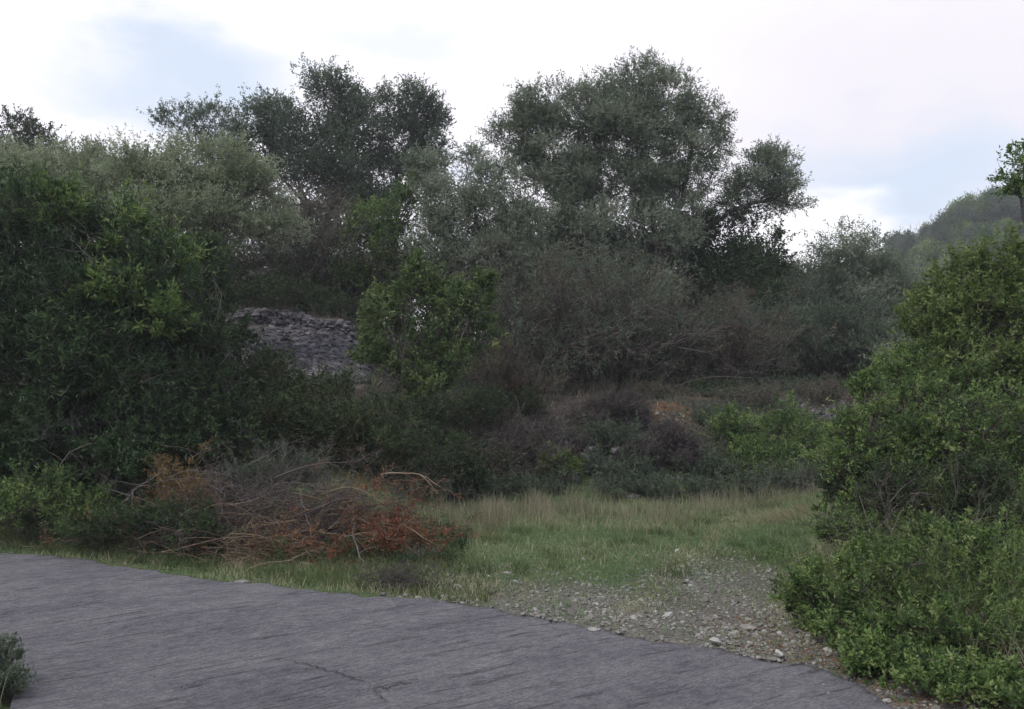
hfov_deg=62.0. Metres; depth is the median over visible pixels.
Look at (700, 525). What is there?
dry grass
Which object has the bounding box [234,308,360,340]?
dry stone wall
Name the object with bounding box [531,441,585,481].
shrub
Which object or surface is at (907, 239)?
ridge tree
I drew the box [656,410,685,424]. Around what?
scree
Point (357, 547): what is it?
branch
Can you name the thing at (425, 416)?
shrub
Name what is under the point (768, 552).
undergrowth
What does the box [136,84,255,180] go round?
olive tree
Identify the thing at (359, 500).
cut branch
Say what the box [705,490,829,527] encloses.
dry grass
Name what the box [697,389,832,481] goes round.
shrub
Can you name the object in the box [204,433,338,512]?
shrub
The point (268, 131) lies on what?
olive tree
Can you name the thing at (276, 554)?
cut branch
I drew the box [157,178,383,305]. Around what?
thicket
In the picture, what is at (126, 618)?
road
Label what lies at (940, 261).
ridge tree
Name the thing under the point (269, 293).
shrub
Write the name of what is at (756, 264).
evergreen tree
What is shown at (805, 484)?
thicket
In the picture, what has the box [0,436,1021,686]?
grass
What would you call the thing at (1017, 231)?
ridge tree
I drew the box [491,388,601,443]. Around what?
thicket
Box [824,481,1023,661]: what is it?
broom bush
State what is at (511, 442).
thicket
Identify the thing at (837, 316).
olive tree
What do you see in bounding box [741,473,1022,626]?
broom bush
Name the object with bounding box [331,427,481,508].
thicket
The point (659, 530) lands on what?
grass
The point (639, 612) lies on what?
dry grass
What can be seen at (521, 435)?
shrub
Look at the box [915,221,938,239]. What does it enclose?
ridge tree
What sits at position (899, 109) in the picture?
sky
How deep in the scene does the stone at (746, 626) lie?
6.14 m
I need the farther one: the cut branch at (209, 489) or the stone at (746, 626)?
the cut branch at (209, 489)
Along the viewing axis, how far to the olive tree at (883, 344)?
19.32 m
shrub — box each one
[0,157,224,508]
[0,157,225,493]
[0,452,121,545]
[0,631,38,705]
[38,486,241,555]
[76,227,276,485]
[76,427,169,511]
[166,337,440,486]
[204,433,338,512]
[208,258,367,322]
[345,247,507,457]
[376,381,508,498]
[384,432,536,502]
[443,459,578,501]
[453,383,555,436]
[462,331,575,397]
[480,407,607,465]
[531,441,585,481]
[549,368,695,398]
[555,406,673,482]
[558,383,657,430]
[576,443,701,500]
[611,407,728,475]
[618,367,745,397]
[668,397,752,486]
[669,439,839,499]
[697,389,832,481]
[711,371,850,413]
[766,506,1023,708]
[796,336,1023,574]
[815,385,1023,535]
[882,221,1023,484]
[948,323,1022,448]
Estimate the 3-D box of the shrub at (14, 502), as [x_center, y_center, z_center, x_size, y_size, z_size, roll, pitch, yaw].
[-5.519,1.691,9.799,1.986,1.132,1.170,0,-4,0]
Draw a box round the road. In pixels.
[0,553,896,708]
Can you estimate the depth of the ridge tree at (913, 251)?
107.64 m
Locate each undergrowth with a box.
[0,496,473,565]
[5,275,1021,508]
[12,249,1016,378]
[735,535,1023,708]
[911,218,1023,317]
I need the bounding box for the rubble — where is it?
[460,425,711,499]
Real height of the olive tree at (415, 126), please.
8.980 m
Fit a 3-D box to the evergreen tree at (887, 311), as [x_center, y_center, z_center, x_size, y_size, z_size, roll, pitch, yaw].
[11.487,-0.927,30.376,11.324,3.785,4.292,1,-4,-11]
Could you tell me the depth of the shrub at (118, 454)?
10.21 m
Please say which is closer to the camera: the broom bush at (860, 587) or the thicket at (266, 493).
the broom bush at (860, 587)
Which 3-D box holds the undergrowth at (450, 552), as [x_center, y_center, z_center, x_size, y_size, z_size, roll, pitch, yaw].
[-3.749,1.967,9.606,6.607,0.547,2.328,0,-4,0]
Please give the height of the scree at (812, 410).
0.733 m
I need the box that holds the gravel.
[359,538,1016,708]
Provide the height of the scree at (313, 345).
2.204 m
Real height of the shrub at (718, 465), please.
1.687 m
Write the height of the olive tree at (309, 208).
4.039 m
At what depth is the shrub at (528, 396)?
17.14 m
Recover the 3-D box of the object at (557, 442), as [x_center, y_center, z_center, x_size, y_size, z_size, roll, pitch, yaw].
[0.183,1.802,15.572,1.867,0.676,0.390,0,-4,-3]
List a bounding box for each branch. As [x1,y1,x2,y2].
[22,507,153,549]
[26,433,125,537]
[102,433,334,564]
[103,463,160,550]
[114,501,348,577]
[129,484,338,572]
[130,436,260,549]
[134,446,302,562]
[186,497,361,568]
[208,432,434,557]
[212,429,416,545]
[233,499,449,571]
[258,444,461,562]
[293,489,326,556]
[306,465,499,548]
[308,509,461,562]
[321,477,430,549]
[336,518,373,573]
[351,537,457,592]
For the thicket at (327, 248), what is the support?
on the ground at (576, 400)
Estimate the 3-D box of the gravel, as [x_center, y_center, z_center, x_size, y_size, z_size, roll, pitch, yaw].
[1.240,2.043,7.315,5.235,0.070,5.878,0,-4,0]
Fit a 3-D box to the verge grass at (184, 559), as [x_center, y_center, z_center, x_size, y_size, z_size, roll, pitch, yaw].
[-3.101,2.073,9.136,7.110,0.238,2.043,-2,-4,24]
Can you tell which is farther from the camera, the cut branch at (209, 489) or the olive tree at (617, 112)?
the olive tree at (617, 112)
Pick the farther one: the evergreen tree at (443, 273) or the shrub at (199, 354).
the evergreen tree at (443, 273)
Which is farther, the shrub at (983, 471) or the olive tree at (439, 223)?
the olive tree at (439, 223)
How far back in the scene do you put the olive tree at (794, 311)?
23.57 m
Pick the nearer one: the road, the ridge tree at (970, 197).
the road
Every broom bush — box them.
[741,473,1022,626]
[784,541,936,621]
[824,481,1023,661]
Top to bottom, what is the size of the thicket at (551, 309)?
4.869 m
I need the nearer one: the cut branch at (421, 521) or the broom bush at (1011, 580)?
the broom bush at (1011, 580)
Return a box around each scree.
[222,308,372,385]
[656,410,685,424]
[771,395,851,421]
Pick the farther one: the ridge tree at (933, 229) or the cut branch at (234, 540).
the ridge tree at (933, 229)
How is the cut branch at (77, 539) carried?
on the ground at (576, 400)
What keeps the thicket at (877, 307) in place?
on the ground at (576, 400)
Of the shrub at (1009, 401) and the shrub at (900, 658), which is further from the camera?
the shrub at (1009, 401)
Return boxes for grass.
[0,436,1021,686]
[0,523,495,602]
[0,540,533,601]
[0,631,14,702]
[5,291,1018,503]
[245,468,995,603]
[249,309,350,368]
[299,485,839,578]
[383,474,826,540]
[454,489,844,629]
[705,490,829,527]
[776,531,1023,673]
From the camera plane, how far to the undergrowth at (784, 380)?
18.12 m
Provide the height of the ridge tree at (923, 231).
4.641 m
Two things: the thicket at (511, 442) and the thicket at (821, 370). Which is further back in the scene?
the thicket at (821, 370)
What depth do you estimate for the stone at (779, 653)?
5.39 m
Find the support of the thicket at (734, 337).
on the ground at (576, 400)
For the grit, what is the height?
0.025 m
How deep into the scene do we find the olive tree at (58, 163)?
18.81 m
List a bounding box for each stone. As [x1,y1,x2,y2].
[234,579,248,582]
[588,627,600,631]
[662,612,672,616]
[709,637,721,642]
[740,624,755,630]
[775,649,783,656]
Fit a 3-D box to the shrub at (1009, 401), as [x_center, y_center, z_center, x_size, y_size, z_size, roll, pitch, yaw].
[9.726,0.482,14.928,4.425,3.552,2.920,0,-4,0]
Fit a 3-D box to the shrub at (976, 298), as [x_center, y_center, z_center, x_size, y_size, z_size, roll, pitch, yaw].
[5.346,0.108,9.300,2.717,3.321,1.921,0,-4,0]
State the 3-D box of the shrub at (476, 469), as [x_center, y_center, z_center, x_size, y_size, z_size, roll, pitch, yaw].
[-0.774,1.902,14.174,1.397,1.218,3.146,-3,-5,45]
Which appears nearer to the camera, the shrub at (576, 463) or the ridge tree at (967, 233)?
the shrub at (576, 463)
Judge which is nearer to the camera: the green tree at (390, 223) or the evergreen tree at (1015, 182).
the evergreen tree at (1015, 182)
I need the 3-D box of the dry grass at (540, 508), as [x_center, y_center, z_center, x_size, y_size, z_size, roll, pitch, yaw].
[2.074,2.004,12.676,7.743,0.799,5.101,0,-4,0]
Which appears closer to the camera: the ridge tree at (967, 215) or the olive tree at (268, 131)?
the olive tree at (268, 131)
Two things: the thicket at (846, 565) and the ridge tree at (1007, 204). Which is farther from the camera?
the ridge tree at (1007, 204)
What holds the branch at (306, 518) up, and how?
on the ground at (576, 400)
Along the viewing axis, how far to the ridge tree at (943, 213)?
123.44 m
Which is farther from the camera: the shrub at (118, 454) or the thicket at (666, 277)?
the thicket at (666, 277)
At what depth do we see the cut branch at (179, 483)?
9.71 m
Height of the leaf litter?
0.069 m
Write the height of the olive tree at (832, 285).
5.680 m
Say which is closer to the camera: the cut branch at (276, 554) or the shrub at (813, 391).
the cut branch at (276, 554)
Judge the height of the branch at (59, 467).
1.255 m
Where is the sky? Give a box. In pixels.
[0,0,1023,335]
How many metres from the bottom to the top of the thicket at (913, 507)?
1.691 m
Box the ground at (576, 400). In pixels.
[0,222,1023,708]
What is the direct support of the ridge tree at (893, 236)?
on the ground at (576, 400)
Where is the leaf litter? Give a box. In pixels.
[688,604,1023,708]
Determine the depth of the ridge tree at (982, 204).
108.95 m
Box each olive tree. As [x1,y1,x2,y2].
[0,103,72,161]
[0,130,160,281]
[85,116,318,375]
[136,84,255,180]
[194,52,409,283]
[220,172,354,302]
[322,72,461,216]
[391,135,566,382]
[474,45,818,376]
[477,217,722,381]
[686,283,847,382]
[761,213,928,372]
[781,295,903,388]
[858,250,1021,383]
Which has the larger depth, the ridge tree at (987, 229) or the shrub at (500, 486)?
the ridge tree at (987, 229)
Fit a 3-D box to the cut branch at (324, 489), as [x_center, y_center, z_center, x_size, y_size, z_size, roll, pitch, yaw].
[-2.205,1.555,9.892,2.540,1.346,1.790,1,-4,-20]
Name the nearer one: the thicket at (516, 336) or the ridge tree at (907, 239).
the thicket at (516, 336)
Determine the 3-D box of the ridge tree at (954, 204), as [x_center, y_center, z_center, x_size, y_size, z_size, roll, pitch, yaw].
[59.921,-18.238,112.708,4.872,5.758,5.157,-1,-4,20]
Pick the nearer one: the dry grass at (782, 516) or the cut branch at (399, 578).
the cut branch at (399, 578)
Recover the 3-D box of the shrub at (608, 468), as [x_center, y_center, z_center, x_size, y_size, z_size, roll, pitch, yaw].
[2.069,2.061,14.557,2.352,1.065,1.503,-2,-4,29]
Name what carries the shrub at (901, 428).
on the ground at (576, 400)
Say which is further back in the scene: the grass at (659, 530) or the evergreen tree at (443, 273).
the evergreen tree at (443, 273)
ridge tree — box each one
[882,224,912,251]
[888,223,923,259]
[899,260,922,274]
[905,240,928,265]
[912,235,956,268]
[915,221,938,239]
[915,222,932,240]
[916,254,950,287]
[922,212,955,244]
[931,200,952,220]
[936,200,992,240]
[944,195,974,220]
[949,223,979,256]
[950,217,1003,259]
[955,191,979,206]
[964,187,999,226]
[968,181,1001,223]
[981,189,1023,227]
[988,216,1017,236]
[994,221,1023,248]
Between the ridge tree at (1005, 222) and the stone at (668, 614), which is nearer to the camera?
the stone at (668, 614)
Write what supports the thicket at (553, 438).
on the ground at (576, 400)
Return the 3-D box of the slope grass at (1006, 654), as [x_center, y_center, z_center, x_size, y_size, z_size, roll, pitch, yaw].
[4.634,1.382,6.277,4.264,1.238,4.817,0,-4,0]
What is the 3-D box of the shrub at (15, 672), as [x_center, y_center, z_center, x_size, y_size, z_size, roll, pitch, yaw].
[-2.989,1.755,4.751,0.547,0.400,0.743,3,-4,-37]
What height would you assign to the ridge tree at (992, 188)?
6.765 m
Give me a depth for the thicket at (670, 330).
20.82 m
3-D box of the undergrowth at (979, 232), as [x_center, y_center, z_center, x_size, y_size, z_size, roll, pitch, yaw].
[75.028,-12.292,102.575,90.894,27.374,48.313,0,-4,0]
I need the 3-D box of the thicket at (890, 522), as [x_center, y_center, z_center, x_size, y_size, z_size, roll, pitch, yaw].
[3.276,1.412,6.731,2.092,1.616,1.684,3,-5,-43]
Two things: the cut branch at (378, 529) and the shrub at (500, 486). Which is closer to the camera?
the cut branch at (378, 529)
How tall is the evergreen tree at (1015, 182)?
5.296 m
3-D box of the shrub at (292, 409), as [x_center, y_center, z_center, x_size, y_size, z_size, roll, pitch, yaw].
[-2.998,0.874,12.596,3.860,2.336,2.523,0,-4,0]
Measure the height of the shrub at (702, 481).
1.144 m
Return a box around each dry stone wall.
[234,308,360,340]
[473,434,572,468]
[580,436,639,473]
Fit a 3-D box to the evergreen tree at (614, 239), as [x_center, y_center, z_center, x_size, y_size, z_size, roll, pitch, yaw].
[2.959,-2.124,27.264,8.494,5.964,5.032,0,-4,0]
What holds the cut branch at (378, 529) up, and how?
on the ground at (576, 400)
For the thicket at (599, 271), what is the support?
on the ground at (576, 400)
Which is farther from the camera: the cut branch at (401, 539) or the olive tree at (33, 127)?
the olive tree at (33, 127)
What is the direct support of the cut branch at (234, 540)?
on the ground at (576, 400)
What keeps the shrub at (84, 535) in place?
on the ground at (576, 400)
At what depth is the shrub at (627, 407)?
16.68 m
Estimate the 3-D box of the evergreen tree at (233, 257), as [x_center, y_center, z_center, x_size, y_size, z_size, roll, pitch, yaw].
[-11.352,-3.958,24.628,9.693,5.498,5.493,-1,-4,10]
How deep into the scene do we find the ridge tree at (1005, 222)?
102.81 m
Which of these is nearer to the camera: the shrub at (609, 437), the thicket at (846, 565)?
the thicket at (846, 565)
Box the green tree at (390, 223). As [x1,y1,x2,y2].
[313,166,436,314]
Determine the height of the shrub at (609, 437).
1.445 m
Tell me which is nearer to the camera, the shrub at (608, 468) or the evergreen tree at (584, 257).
the shrub at (608, 468)
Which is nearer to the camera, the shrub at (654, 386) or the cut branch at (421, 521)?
the cut branch at (421, 521)
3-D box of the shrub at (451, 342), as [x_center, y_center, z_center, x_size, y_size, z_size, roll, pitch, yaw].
[-1.583,-0.046,15.759,3.078,4.070,1.975,0,-4,0]
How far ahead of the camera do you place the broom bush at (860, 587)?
6.08 m
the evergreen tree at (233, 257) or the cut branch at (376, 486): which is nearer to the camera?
the cut branch at (376, 486)
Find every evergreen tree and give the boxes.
[20,135,297,294]
[336,203,532,335]
[437,199,708,349]
[502,202,735,376]
[629,193,811,379]
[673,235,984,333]
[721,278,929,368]
[985,138,1023,223]
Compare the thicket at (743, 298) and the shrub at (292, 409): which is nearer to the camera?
the shrub at (292, 409)
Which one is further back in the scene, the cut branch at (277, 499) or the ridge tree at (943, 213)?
the ridge tree at (943, 213)
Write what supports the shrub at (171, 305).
on the ground at (576, 400)
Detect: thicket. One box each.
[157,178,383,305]
[191,412,391,533]
[219,169,423,332]
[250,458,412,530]
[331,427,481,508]
[342,216,767,396]
[373,240,652,394]
[422,384,569,488]
[452,207,779,393]
[469,398,634,482]
[486,244,809,389]
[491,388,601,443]
[594,262,837,389]
[666,285,879,385]
[736,308,871,386]
[749,451,831,495]
[757,447,1023,564]
[798,291,961,387]
[808,431,1001,603]
[808,522,954,608]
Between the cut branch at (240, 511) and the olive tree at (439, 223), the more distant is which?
the olive tree at (439, 223)
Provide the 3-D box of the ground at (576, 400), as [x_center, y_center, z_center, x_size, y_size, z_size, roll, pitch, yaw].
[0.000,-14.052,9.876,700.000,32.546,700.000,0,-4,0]
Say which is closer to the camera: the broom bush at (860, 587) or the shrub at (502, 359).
the broom bush at (860, 587)
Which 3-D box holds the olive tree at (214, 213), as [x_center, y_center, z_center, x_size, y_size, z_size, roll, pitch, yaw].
[-6.601,-2.247,18.060,5.034,5.749,3.176,1,-4,-21]
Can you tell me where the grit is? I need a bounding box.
[7,551,881,708]
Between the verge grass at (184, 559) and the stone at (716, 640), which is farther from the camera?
the verge grass at (184, 559)
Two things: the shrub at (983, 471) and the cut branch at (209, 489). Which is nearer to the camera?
the shrub at (983, 471)
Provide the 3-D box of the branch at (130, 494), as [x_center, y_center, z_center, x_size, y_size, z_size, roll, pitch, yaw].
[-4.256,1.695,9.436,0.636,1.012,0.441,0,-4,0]
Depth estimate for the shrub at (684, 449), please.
15.41 m
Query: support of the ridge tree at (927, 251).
on the ground at (576, 400)
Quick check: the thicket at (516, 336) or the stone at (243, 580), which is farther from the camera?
the thicket at (516, 336)
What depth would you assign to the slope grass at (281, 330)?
20.39 m
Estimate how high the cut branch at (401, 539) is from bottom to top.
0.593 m
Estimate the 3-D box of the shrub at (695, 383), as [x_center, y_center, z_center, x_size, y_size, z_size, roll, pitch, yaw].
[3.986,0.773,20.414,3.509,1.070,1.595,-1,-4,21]
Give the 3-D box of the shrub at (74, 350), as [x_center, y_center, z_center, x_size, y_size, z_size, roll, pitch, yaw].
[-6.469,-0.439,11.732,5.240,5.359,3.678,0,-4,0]
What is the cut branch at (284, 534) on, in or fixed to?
on the ground at (576, 400)
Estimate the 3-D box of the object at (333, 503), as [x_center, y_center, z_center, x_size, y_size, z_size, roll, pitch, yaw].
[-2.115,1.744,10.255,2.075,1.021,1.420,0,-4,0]
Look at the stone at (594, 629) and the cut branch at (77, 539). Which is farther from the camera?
the cut branch at (77, 539)
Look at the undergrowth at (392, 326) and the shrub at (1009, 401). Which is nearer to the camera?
the shrub at (1009, 401)

